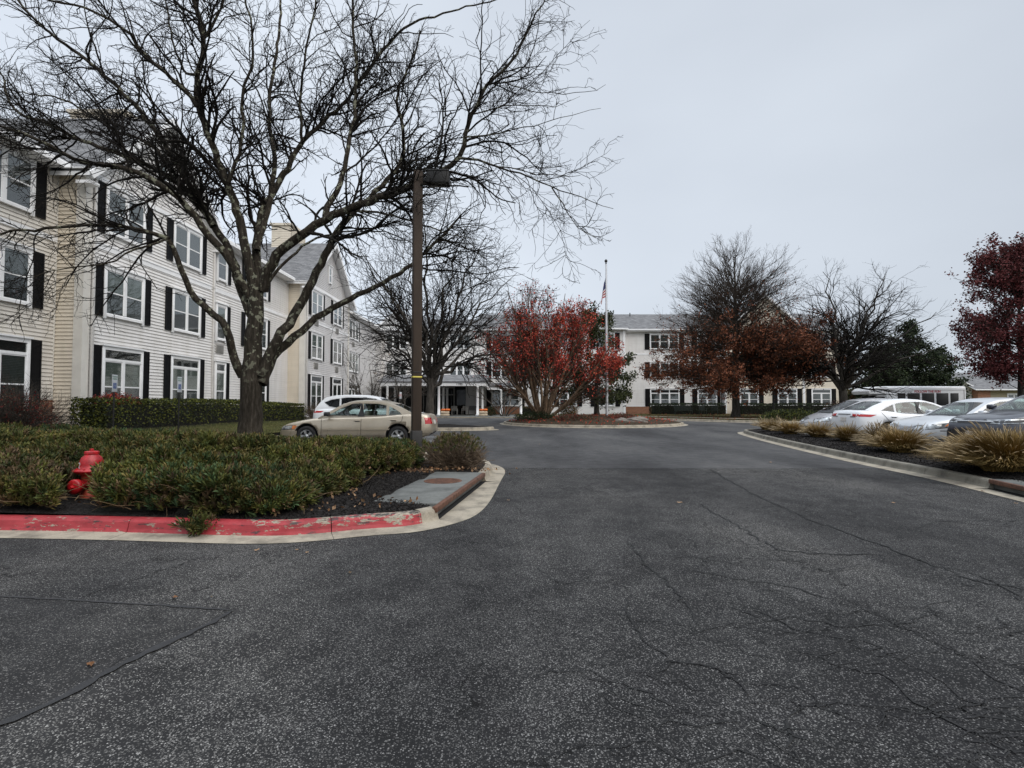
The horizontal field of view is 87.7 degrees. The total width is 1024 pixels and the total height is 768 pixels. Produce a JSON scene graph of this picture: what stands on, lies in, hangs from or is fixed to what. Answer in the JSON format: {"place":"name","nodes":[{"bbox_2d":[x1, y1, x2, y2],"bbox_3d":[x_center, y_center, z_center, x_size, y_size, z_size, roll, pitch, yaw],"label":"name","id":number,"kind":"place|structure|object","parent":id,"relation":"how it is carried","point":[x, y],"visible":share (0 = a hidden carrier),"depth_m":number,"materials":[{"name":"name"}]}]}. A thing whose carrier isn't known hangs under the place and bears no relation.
{"place":"outdoors","nodes":[
{"label":"outdoors","id":0,"kind":"place"},
{"bbox_2d":[93,391,141,404],"bbox_3d":[-12.767,0.470,17.215,1.206,0.487,1.995,0,-2,0],"label":"shrub","id":1,"kind":"object","parent":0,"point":[110,396],"visible":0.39,"depth_m":17.08,"materials":[{"name":"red plant"}]},
{"bbox_2d":[139,419,306,433],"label":"lawn","id":2,"kind":"structure","parent":0,"point":[223,428],"depth_m":19.96,"materials":[{"name":"plant"}]},
{"bbox_2d":[112,374,117,426],"bbox_3d":[-10.671,0.766,14.283,0.037,2.031,0.304,1,-2,-14],"label":"parking sign","id":3,"kind":"object","parent":2,"relation":"on","point":[114,383],"visible":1,"depth_m":14.27,"materials":[{"name":"metal"}]},
{"bbox_2d":[177,377,181,430],"bbox_3d":[-9.925,0.843,15.881,0.036,2.114,0.304,0,-2,-10],"label":"parking sign","id":4,"kind":"object","parent":2,"relation":"on","point":[179,384],"visible":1,"depth_m":15.87,"materials":[{"name":"metal"}]},
{"bbox_2d":[0,419,482,519],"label":"planting bed","id":5,"kind":"object","parent":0,"point":[71,506],"visible":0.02,"depth_m":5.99,"materials":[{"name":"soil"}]},
{"bbox_2d":[0,374,88,427],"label":"shrub","id":6,"kind":"object","parent":5,"relation":"on","point":[17,411],"visible":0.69,"depth_m":14.74,"materials":[{"name":"brown plant"}]},
{"bbox_2d":[67,448,103,497],"bbox_3d":[-5.140,1.152,6.469,0.372,0.730,0.462,0,-2,0],"label":"fire hydrant","id":7,"kind":"object","parent":5,"relation":"on","point":[91,457],"visible":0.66,"depth_m":6.41,"materials":[{"name":"metal"}]},
{"bbox_2d":[68,396,306,428],"bbox_3d":[-12.535,1.232,23.191,1.404,1.269,14.924,0,-2,1],"label":"clipped hedge","id":8,"kind":"object","parent":5,"relation":"on","point":[157,412],"visible":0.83,"depth_m":18.73,"materials":[{"name":"plant"}]},
{"bbox_2d":[0,420,429,536],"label":"juniper bed","id":9,"kind":"object","parent":5,"relation":"on","point":[201,476],"visible":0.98,"depth_m":6.21,"materials":[{"name":"plant"}]},
{"bbox_2d":[65,452,516,514],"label":"leaf litter","id":10,"kind":"object","parent":5,"relation":"on","point":[405,470],"visible":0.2,"depth_m":8.13,"materials":[{"name":"plant"}]},
{"bbox_2d":[0,0,623,434],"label":"locust tree","id":11,"kind":"object","parent":5,"relation":"on","point":[254,370],"visible":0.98,"depth_m":11.91,"materials":[{"name":"brown plant"}]},
{"bbox_2d":[343,347,424,407],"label":"crape myrtle","id":12,"kind":"object","parent":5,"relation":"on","point":[353,384],"visible":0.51,"depth_m":42.71,"materials":[{"name":"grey plant"}]},
{"bbox_2d":[366,357,426,407],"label":"crape myrtle","id":13,"kind":"object","parent":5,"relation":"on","point":[403,400],"visible":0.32,"depth_m":44.99,"materials":[{"name":"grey plant"}]},
{"bbox_2d":[410,169,450,458],"bbox_3d":[-1.765,-1.334,11.053,0.930,6.220,0.520,0,-2,0],"label":"light pole","id":14,"kind":"object","parent":5,"relation":"on","point":[416,357],"visible":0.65,"depth_m":10.99,"materials":[{"name":"metal"}]},
{"bbox_2d":[435,414,515,416],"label":"entrance paving","id":15,"kind":"structure","parent":0,"point":[472,415],"depth_m":48.22,"materials":[{"name":"concrete"}]},
{"bbox_2d":[0,468,1023,767],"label":"road","id":16,"kind":"structure","parent":0,"point":[444,646],"depth_m":3.11,"materials":[{"name":"asphalt"}]},
{"bbox_2d":[0,597,233,720],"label":"asphalt patch","id":17,"kind":"object","parent":16,"relation":"on","point":[50,649],"visible":1,"depth_m":3.05,"materials":[{"name":"asphalt"}]},
{"bbox_2d":[0,510,421,535],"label":"red kerb","id":18,"kind":"structure","parent":16,"relation":"on","point":[256,527],"depth_m":5.51,"materials":[{"name":"paint"}]},
{"bbox_2d":[0,523,433,543],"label":"gutter","id":19,"kind":"object","parent":16,"relation":"on","point":[200,538],"visible":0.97,"depth_m":5.34,"materials":[{"name":"concrete"}]},
{"bbox_2d":[0,467,762,724],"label":"asphalt seam","id":20,"kind":"object","parent":16,"relation":"on","point":[81,686],"visible":1,"depth_m":2.84,"materials":[{"name":"asphalt"}]},
{"bbox_2d":[415,506,438,522],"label":"kerb","id":21,"kind":"structure","parent":16,"relation":"on","point":[428,514],"depth_m":5.99,"materials":[{"name":"concrete"}]},
{"bbox_2d":[374,472,484,518],"bbox_3d":[-1.084,1.547,7.641,0.880,0.182,3.063,0,-2,8],"label":"storm drain","id":22,"kind":"object","parent":16,"relation":"on","point":[444,499],"visible":0.73,"depth_m":7.23,"materials":[{"name":"concrete"}]},
{"bbox_2d":[424,478,461,483],"bbox_3d":[-1.051,1.469,8.114,0.580,0.009,0.580,0,-2,0],"label":"manhole lid","id":23,"kind":"object","parent":22,"relation":"on","point":[443,480],"visible":1,"depth_m":8.11,"materials":[{"name":"metal"}]},
{"bbox_2d":[421,519,453,527],"bbox_3d":[-0.820,1.543,5.899,0.245,0.016,0.295,-2,-3,38],"label":"gutter","id":24,"kind":"object","parent":16,"relation":"on","point":[438,523],"visible":1,"depth_m":5.90,"materials":[{"name":"concrete"}]},
{"bbox_2d":[440,482,499,522],"bbox_3d":[-0.461,1.607,7.493,0.395,0.001,3.124,0,-2,8],"label":"gutter","id":25,"kind":"object","parent":16,"relation":"on","point":[475,502],"visible":1,"depth_m":7.04,"materials":[{"name":"concrete"}]},
{"bbox_2d":[86,469,1023,767],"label":"asphalt crack","id":26,"kind":"object","parent":16,"relation":"on","point":[826,659],"visible":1,"depth_m":2.70,"materials":[{"name":"asphalt"}]},
{"bbox_2d":[974,489,1023,501],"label":"gutter","id":27,"kind":"object","parent":16,"relation":"on","point":[1010,496],"visible":1,"depth_m":7.81,"materials":[{"name":"concrete"}]},
{"bbox_2d":[988,479,1023,496],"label":"storm drain","id":28,"kind":"object","parent":16,"relation":"on","point":[1012,487],"visible":0.97,"depth_m":7.96,"materials":[{"name":"concrete"}]},
{"bbox_2d":[0,0,1023,385],"label":"sky","id":29,"kind":"structure","parent":0,"point":[853,132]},
{"bbox_2d":[276,418,943,467],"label":"parking lot","id":30,"kind":"structure","parent":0,"point":[695,444],"depth_m":15.72,"materials":[{"name":"asphalt"}]},
{"bbox_2d":[280,400,437,438],"bbox_3d":[-4.877,1.233,17.317,4.776,1.446,2.060,0,-2,0],"label":"sedan","id":31,"kind":"object","parent":30,"relation":"on","point":[372,423],"visible":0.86,"depth_m":16.48,"materials":[{"name":"beige paint"}]},
{"bbox_2d":[313,395,423,418],"bbox_3d":[-5.755,1.289,22.268,4.610,1.682,2.140,0,-2,0],"label":"crossover","id":32,"kind":"object","parent":30,"relation":"on","point":[328,404],"visible":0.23,"depth_m":21.52,"materials":[{"name":"white paint"}]},
{"bbox_2d":[278,435,492,481],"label":"kerb","id":33,"kind":"structure","parent":30,"relation":"on","point":[488,473],"depth_m":9.77,"materials":[{"name":"concrete"}]},
{"bbox_2d":[377,311,522,415],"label":"entrance building","id":34,"kind":"structure","parent":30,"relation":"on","point":[451,392],"depth_m":57.91,"materials":[{"name":"white"}]},
{"bbox_2d":[449,361,470,374],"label":"window","id":35,"kind":"structure","parent":34,"relation":"in","point":[456,372],"depth_m":58.00,"materials":[{"name":"white glass"}]},
{"bbox_2d":[438,424,485,427],"bbox_3d":[-4.321,2.124,27.882,6.525,0.137,4.158,0,-2,0],"label":"island bed","id":36,"kind":"object","parent":30,"relation":"on","point":[445,425],"visible":0.29,"depth_m":26.46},
{"bbox_2d":[329,188,531,413],"bbox_3d":[-4.143,-3.838,28.010,10.490,12.504,11.090,0,-2,0],"label":"locust tree","id":37,"kind":"object","parent":36,"relation":"on","point":[433,372],"visible":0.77,"depth_m":27.33,"materials":[{"name":"brown plant"}]},
{"bbox_2d":[438,426,493,429],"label":"kerb","id":38,"kind":"structure","parent":30,"relation":"on","point":[473,428],"depth_m":25.79,"materials":[{"name":"concrete"}]},
{"bbox_2d":[486,464,504,481],"bbox_3d":[-7.345,2.248,26.018,6.551,0.016,36.437,1,-2,-14],"label":"gutter","id":39,"kind":"object","parent":30,"relation":"on","point":[497,475],"visible":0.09,"depth_m":9.94,"materials":[{"name":"concrete"}]},
{"bbox_2d":[506,415,680,424],"bbox_3d":[5.100,2.203,34.344,10.948,0.431,11.758,0,-2,0],"label":"island bed","id":40,"kind":"object","parent":30,"relation":"on","point":[600,421],"visible":0.47,"depth_m":30.33,"materials":[{"name":"soil"}]},
{"bbox_2d":[513,411,554,419],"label":"shrub","id":41,"kind":"object","parent":40,"relation":"on","point":[522,416],"visible":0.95,"depth_m":32.41,"materials":[{"name":"plant"}]},
{"bbox_2d":[468,278,625,417],"bbox_3d":[2.279,-2.088,34.125,9.845,8.924,9.867,0,-2,0],"label":"crape myrtle","id":42,"kind":"object","parent":40,"relation":"on","point":[545,356],"visible":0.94,"depth_m":32.89,"materials":[{"name":"red plant"}]},
{"bbox_2d":[558,402,582,414],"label":"shrub","id":43,"kind":"object","parent":40,"relation":"on","point":[570,410],"visible":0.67,"depth_m":36.41,"materials":[{"name":"green plant"}]},
{"bbox_2d":[548,413,596,420],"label":"shrub","id":44,"kind":"object","parent":40,"relation":"on","point":[565,416],"visible":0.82,"depth_m":30.86,"materials":[{"name":"plant"}]},
{"bbox_2d":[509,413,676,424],"bbox_3d":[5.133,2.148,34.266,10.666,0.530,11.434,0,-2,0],"label":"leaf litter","id":45,"kind":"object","parent":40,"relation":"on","point":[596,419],"visible":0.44,"depth_m":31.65,"materials":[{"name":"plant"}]},
{"bbox_2d":[557,301,637,414],"bbox_3d":[5.608,-1.620,37.453,6.239,8.270,4.960,-1,-2,29],"label":"evergreen tree","id":46,"kind":"object","parent":40,"relation":"on","point":[621,396],"visible":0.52,"depth_m":36.76,"materials":[{"name":"green plant"}]},
{"bbox_2d":[605,259,608,414],"bbox_3d":[6.090,-2.990,34.326,0.220,10.170,0.200,0,-2,0],"label":"flagpole","id":47,"kind":"object","parent":40,"relation":"on","point":[606,332],"visible":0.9,"depth_m":34.32,"materials":[{"name":"metal"}]},
{"bbox_2d":[503,420,683,427],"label":"kerb","id":48,"kind":"structure","parent":30,"relation":"on","point":[599,426],"depth_m":28.86,"materials":[{"name":"concrete"}]},
{"bbox_2d":[652,418,799,422],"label":"kerb","id":49,"kind":"structure","parent":30,"relation":"on","point":[717,420],"depth_m":37.39,"materials":[{"name":"concrete"}]},
{"bbox_2d":[738,432,984,488],"bbox_3d":[9.688,1.959,17.781,5.252,0.016,18.964,-1,-2,29],"label":"gutter","id":50,"kind":"object","parent":30,"relation":"on","point":[958,483],"visible":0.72,"depth_m":11.09,"materials":[{"name":"concrete"}]},
{"bbox_2d":[798,398,929,431],"bbox_3d":[14.160,1.335,21.517,4.544,1.537,2.060,0,-2,0],"label":"hatchback","id":51,"kind":"object","parent":30,"relation":"on","point":[824,415],"visible":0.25,"depth_m":21.30,"materials":[{"name":"grey paint"}]},
{"bbox_2d":[743,429,993,488],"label":"kerb","id":52,"kind":"structure","parent":30,"relation":"on","point":[960,477],"depth_m":10.93,"materials":[{"name":"concrete"}]},
{"bbox_2d":[831,399,959,436],"bbox_3d":[13.944,1.260,18.717,4.662,1.492,2.080,0,-2,0],"label":"sedan","id":53,"kind":"object","parent":30,"relation":"on","point":[882,412],"visible":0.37,"depth_m":18.09,"materials":[{"name":"white paint"}]},
{"bbox_2d":[838,386,965,413],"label":"shuttle bus","id":54,"kind":"object","parent":30,"relation":"on","point":[942,395],"visible":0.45,"depth_m":43.05,"materials":[{"name":"paint"}]},
{"bbox_2d":[889,397,1023,445],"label":"sedan","id":55,"kind":"object","parent":30,"relation":"on","point":[932,421],"visible":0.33,"depth_m":15.47,"materials":[{"name":"silver metal"}]},
{"bbox_2d":[940,395,1023,441],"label":"crossover","id":56,"kind":"object","parent":30,"relation":"on","point":[995,417],"visible":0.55,"depth_m":13.02,"materials":[{"name":"paint"}]},
{"bbox_2d":[944,231,1023,407],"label":"maple tree","id":57,"kind":"object","parent":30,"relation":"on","point":[1006,268],"visible":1,"depth_m":38.26,"materials":[{"name":"red plant"}]},
{"bbox_2d":[516,414,798,420],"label":"lawn","id":58,"kind":"structure","parent":0,"point":[716,416],"depth_m":47.28,"materials":[{"name":"plant"}]},
{"bbox_2d":[649,402,726,413],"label":"clipped hedge","id":59,"kind":"object","parent":58,"relation":"on","point":[661,408],"visible":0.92,"depth_m":55.36,"materials":[{"name":"plant"}]},
{"bbox_2d":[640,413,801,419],"bbox_3d":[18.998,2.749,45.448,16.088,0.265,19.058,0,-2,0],"label":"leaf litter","id":60,"kind":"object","parent":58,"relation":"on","point":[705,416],"visible":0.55,"depth_m":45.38,"materials":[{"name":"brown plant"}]},
{"bbox_2d":[633,226,857,416],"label":"oak tree","id":61,"kind":"object","parent":58,"relation":"on","point":[750,354],"visible":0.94,"depth_m":42.62,"materials":[{"name":"brown plant"}]},
{"bbox_2d":[740,402,830,414],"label":"clipped hedge","id":62,"kind":"object","parent":58,"relation":"on","point":[754,408],"visible":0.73,"depth_m":54.77,"materials":[{"name":"plant"}]},
{"bbox_2d":[757,408,815,419],"bbox_3d":[19.076,2.057,36.531,4.611,0.915,1.624,0,-2,0],"label":"shrub","id":63,"kind":"object","parent":58,"relation":"on","point":[788,413],"visible":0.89,"depth_m":36.28,"materials":[{"name":"plant"}]},
{"bbox_2d":[755,256,948,409],"bbox_3d":[25.054,-3.067,40.150,13.070,12.198,12.767,-1,-2,36],"label":"locust tree","id":64,"kind":"object","parent":58,"relation":"on","point":[844,380],"visible":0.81,"depth_m":38.66,"materials":[{"name":"brown plant"}]},
{"bbox_2d":[748,429,1023,481],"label":"planting bed","id":65,"kind":"object","parent":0,"point":[1008,475],"visible":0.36,"depth_m":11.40,"materials":[{"name":"wood"}]},
{"bbox_2d":[759,416,788,430],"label":"grass clump","id":66,"kind":"object","parent":65,"relation":"on","point":[770,423],"visible":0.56,"depth_m":21.46,"materials":[{"name":"plant"}]},
{"bbox_2d":[770,417,803,433],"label":"grass clump","id":67,"kind":"object","parent":65,"relation":"on","point":[788,428],"visible":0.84,"depth_m":19.71,"materials":[{"name":"plant"}]},
{"bbox_2d":[796,420,835,436],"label":"grass clump","id":68,"kind":"object","parent":65,"relation":"on","point":[817,431],"visible":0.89,"depth_m":17.80,"materials":[{"name":"plant"}]},
{"bbox_2d":[825,421,865,441],"bbox_3d":[10.157,1.412,16.066,1.413,0.662,1.347,0,-2,0],"label":"grass clump","id":69,"kind":"object","parent":65,"relation":"on","point":[843,433],"visible":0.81,"depth_m":15.91,"materials":[{"name":"plant"}]},
{"bbox_2d":[850,420,904,446],"bbox_3d":[9.722,1.296,14.146,1.338,0.758,1.275,0,-2,0],"label":"grass clump","id":70,"kind":"object","parent":65,"relation":"on","point":[874,430],"visible":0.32,"depth_m":14.15,"materials":[{"name":"plant"}]},
{"bbox_2d":[856,422,943,452],"bbox_3d":[9.155,1.247,12.577,1.917,0.747,1.886,0,-2,0],"label":"grass clump","id":71,"kind":"object","parent":65,"relation":"on","point":[903,442],"visible":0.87,"depth_m":12.34,"materials":[{"name":"plant"}]},
{"bbox_2d":[911,421,1023,471],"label":"grass clump","id":72,"kind":"object","parent":65,"relation":"on","point":[998,452],"visible":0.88,"depth_m":8.95,"materials":[{"name":"plant"}]},
{"bbox_2d":[915,373,1017,411],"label":"brick house","id":73,"kind":"structure","parent":0,"point":[981,388],"depth_m":74.01,"materials":[{"name":"brown"}]},
{"label":"ground","id":74,"kind":"structure","parent":0,"visible":0},
{"bbox_2d":[0,109,383,425],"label":"apartment building","id":75,"kind":"structure","parent":74,"relation":"on","point":[160,345],"depth_m":20.72,"materials":[{"name":"white"}]},
{"bbox_2d":[0,333,33,408],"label":"window","id":76,"kind":"structure","parent":75,"relation":"in","point":[12,364],"depth_m":16.23,"materials":[{"name":"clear glass"}]},
{"bbox_2d":[0,237,36,308],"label":"window","id":77,"kind":"structure","parent":75,"relation":"in","point":[17,266],"depth_m":16.25,"materials":[{"name":"white glass"}]},
{"bbox_2d":[0,141,37,216],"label":"window","id":78,"kind":"structure","parent":75,"relation":"in","point":[7,196],"depth_m":16.28,"materials":[{"name":"white glass"}]},
{"bbox_2d":[100,344,145,403],"bbox_3d":[-14.203,-0.086,19.495,0.125,2.555,2.120,0,-2,0],"label":"window","id":79,"kind":"structure","parent":75,"relation":"in","point":[124,362],"depth_m":19.49,"materials":[{"name":"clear glass"}]},
{"bbox_2d":[102,264,147,325],"bbox_3d":[-14.203,-3.224,19.605,0.125,1.915,2.120,0,-2,0],"label":"window","id":80,"kind":"structure","parent":75,"relation":"in","point":[128,300],"depth_m":19.57,"materials":[{"name":"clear glass"}]},
{"bbox_2d":[104,182,146,250],"bbox_3d":[-14.203,-6.112,19.706,0.125,1.855,2.120,0,-2,0],"label":"window","id":81,"kind":"structure","parent":75,"relation":"in","point":[126,238],"depth_m":19.64,"materials":[{"name":"white glass"}]},
{"bbox_2d":[170,354,201,402],"bbox_3d":[-14.203,0.045,23.233,0.125,2.555,2.120,0,-2,0],"label":"window","id":82,"kind":"structure","parent":75,"relation":"in","point":[186,367],"depth_m":23.26,"materials":[{"name":"white glass"}]},
{"bbox_2d":[171,286,202,337],"bbox_3d":[-14.203,-3.093,23.342,0.125,1.915,2.120,0,-2,0],"label":"window","id":83,"kind":"structure","parent":75,"relation":"in","point":[186,314],"depth_m":23.23,"materials":[{"name":"white glass"}]},
{"bbox_2d":[172,219,203,273],"bbox_3d":[-14.203,-5.981,23.444,0.125,1.855,2.120,0,-2,0],"label":"window","id":84,"kind":"structure","parent":75,"relation":"in","point":[188,242],"depth_m":23.41,"materials":[{"name":"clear glass"}]},
{"bbox_2d":[214,360,227,403],"bbox_3d":[-14.203,0.142,25.991,0.125,2.555,1.030,0,-2,0],"label":"window","id":85,"kind":"structure","parent":75,"relation":"in","point":[219,366],"depth_m":25.97,"materials":[{"name":"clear glass"}]},
{"bbox_2d":[215,301,228,342],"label":"window","id":86,"kind":"structure","parent":75,"relation":"in","point":[220,308],"depth_m":25.97,"materials":[{"name":"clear glass"}]},
{"bbox_2d":[216,253,227,284],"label":"window","id":87,"kind":"structure","parent":75,"relation":"in","point":[221,265],"depth_m":26.13,"materials":[{"name":"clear glass"}]},
{"bbox_2d":[246,316,268,350],"bbox_3d":[-14.203,-2.870,29.719,0.125,1.915,2.580,0,-2,0],"label":"window","id":88,"kind":"structure","parent":75,"relation":"in","point":[265,327],"depth_m":30.68,"materials":[{"name":"clear glass"}]},
{"bbox_2d":[310,373,323,410],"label":"window","id":89,"kind":"structure","parent":75,"relation":"in","point":[316,379],"depth_m":35.97,"materials":[{"name":"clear glass"}]},
{"bbox_2d":[310,331,323,361],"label":"window","id":90,"kind":"structure","parent":75,"relation":"in","point":[316,338],"depth_m":36.09,"materials":[{"name":"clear glass"}]},
{"bbox_2d":[311,288,324,319],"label":"window","id":91,"kind":"structure","parent":75,"relation":"in","point":[317,296],"depth_m":36.18,"materials":[{"name":"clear glass"}]},
{"bbox_2d":[332,376,342,395],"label":"window","id":92,"kind":"structure","parent":75,"relation":"in","point":[336,381],"depth_m":40.24,"materials":[{"name":"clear glass"}]},
{"bbox_2d":[332,338,342,365],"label":"window","id":93,"kind":"structure","parent":75,"relation":"in","point":[337,345],"depth_m":40.35,"materials":[{"name":"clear glass"}]},
{"bbox_2d":[333,300,342,328],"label":"window","id":94,"kind":"structure","parent":75,"relation":"in","point":[335,313],"depth_m":40.47,"materials":[{"name":"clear glass"}]},
{"bbox_2d":[349,350,358,373],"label":"window","id":95,"kind":"structure","parent":75,"relation":"in","point":[356,366],"depth_m":48.00,"materials":[{"name":"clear glass"}]},
{"bbox_2d":[349,318,358,342],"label":"window","id":96,"kind":"structure","parent":75,"relation":"in","point":[353,327],"depth_m":47.90,"materials":[{"name":"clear glass"}]},
{"bbox_2d":[415,430,492,471],"bbox_3d":[-1.080,1.271,9.708,1.548,0.959,1.347,0,-2,0],"label":"shrub","id":97,"kind":"object","parent":74,"relation":"on","point":[457,454],"visible":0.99,"depth_m":9.51,"materials":[{"name":"plant"}]},
{"bbox_2d":[467,380,538,415],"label":"crape myrtle","id":98,"kind":"object","parent":74,"relation":"on","point":[501,405],"visible":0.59,"depth_m":49.38,"materials":[{"name":"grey plant"}]},
{"bbox_2d":[475,294,839,413],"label":"apartment building","id":99,"kind":"structure","parent":74,"relation":"on","point":[634,332],"depth_m":57.95,"materials":[{"name":"white"}]},
{"bbox_2d":[491,390,519,406],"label":"window","id":100,"kind":"structure","parent":99,"relation":"in","point":[514,400],"depth_m":57.90,"materials":[{"name":"clear glass"}]},
{"bbox_2d":[649,333,678,349],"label":"window","id":101,"kind":"structure","parent":99,"relation":"in","point":[652,335],"depth_m":58.12,"materials":[{"name":"clear glass"}]},
{"bbox_2d":[650,388,679,406],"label":"window","id":102,"kind":"structure","parent":99,"relation":"in","point":[668,395],"depth_m":57.90,"materials":[{"name":"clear glass"}]},
{"bbox_2d":[697,389,716,403],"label":"window","id":103,"kind":"structure","parent":99,"relation":"in","point":[714,399],"depth_m":57.90,"materials":[{"name":"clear glass"}]},
{"bbox_2d":[740,388,758,404],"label":"window","id":104,"kind":"structure","parent":99,"relation":"in","point":[751,398],"depth_m":57.10,"materials":[{"name":"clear glass"}]},
{"bbox_2d":[777,388,797,404],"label":"window","id":105,"kind":"structure","parent":99,"relation":"in","point":[790,400],"depth_m":57.10,"materials":[{"name":"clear glass"}]},
{"bbox_2d":[811,388,831,404],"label":"window","id":106,"kind":"structure","parent":99,"relation":"in","point":[819,395],"depth_m":57.90,"materials":[{"name":"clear glass"}]},
{"bbox_2d":[848,331,912,404],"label":"pine tree","id":107,"kind":"object","parent":74,"relation":"on","point":[884,382],"visible":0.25,"depth_m":60.17,"materials":[{"name":"green plant"}]},
{"bbox_2d":[888,317,956,385],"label":"pine tree","id":108,"kind":"object","parent":74,"relation":"on","point":[928,374],"visible":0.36,"depth_m":62.65,"materials":[{"name":"green plant"}]},
{"bbox_2d":[911,344,975,403],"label":"pine tree","id":109,"kind":"object","parent":74,"relation":"on","point":[950,368],"visible":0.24,"depth_m":63.63,"materials":[{"name":"green plant"}]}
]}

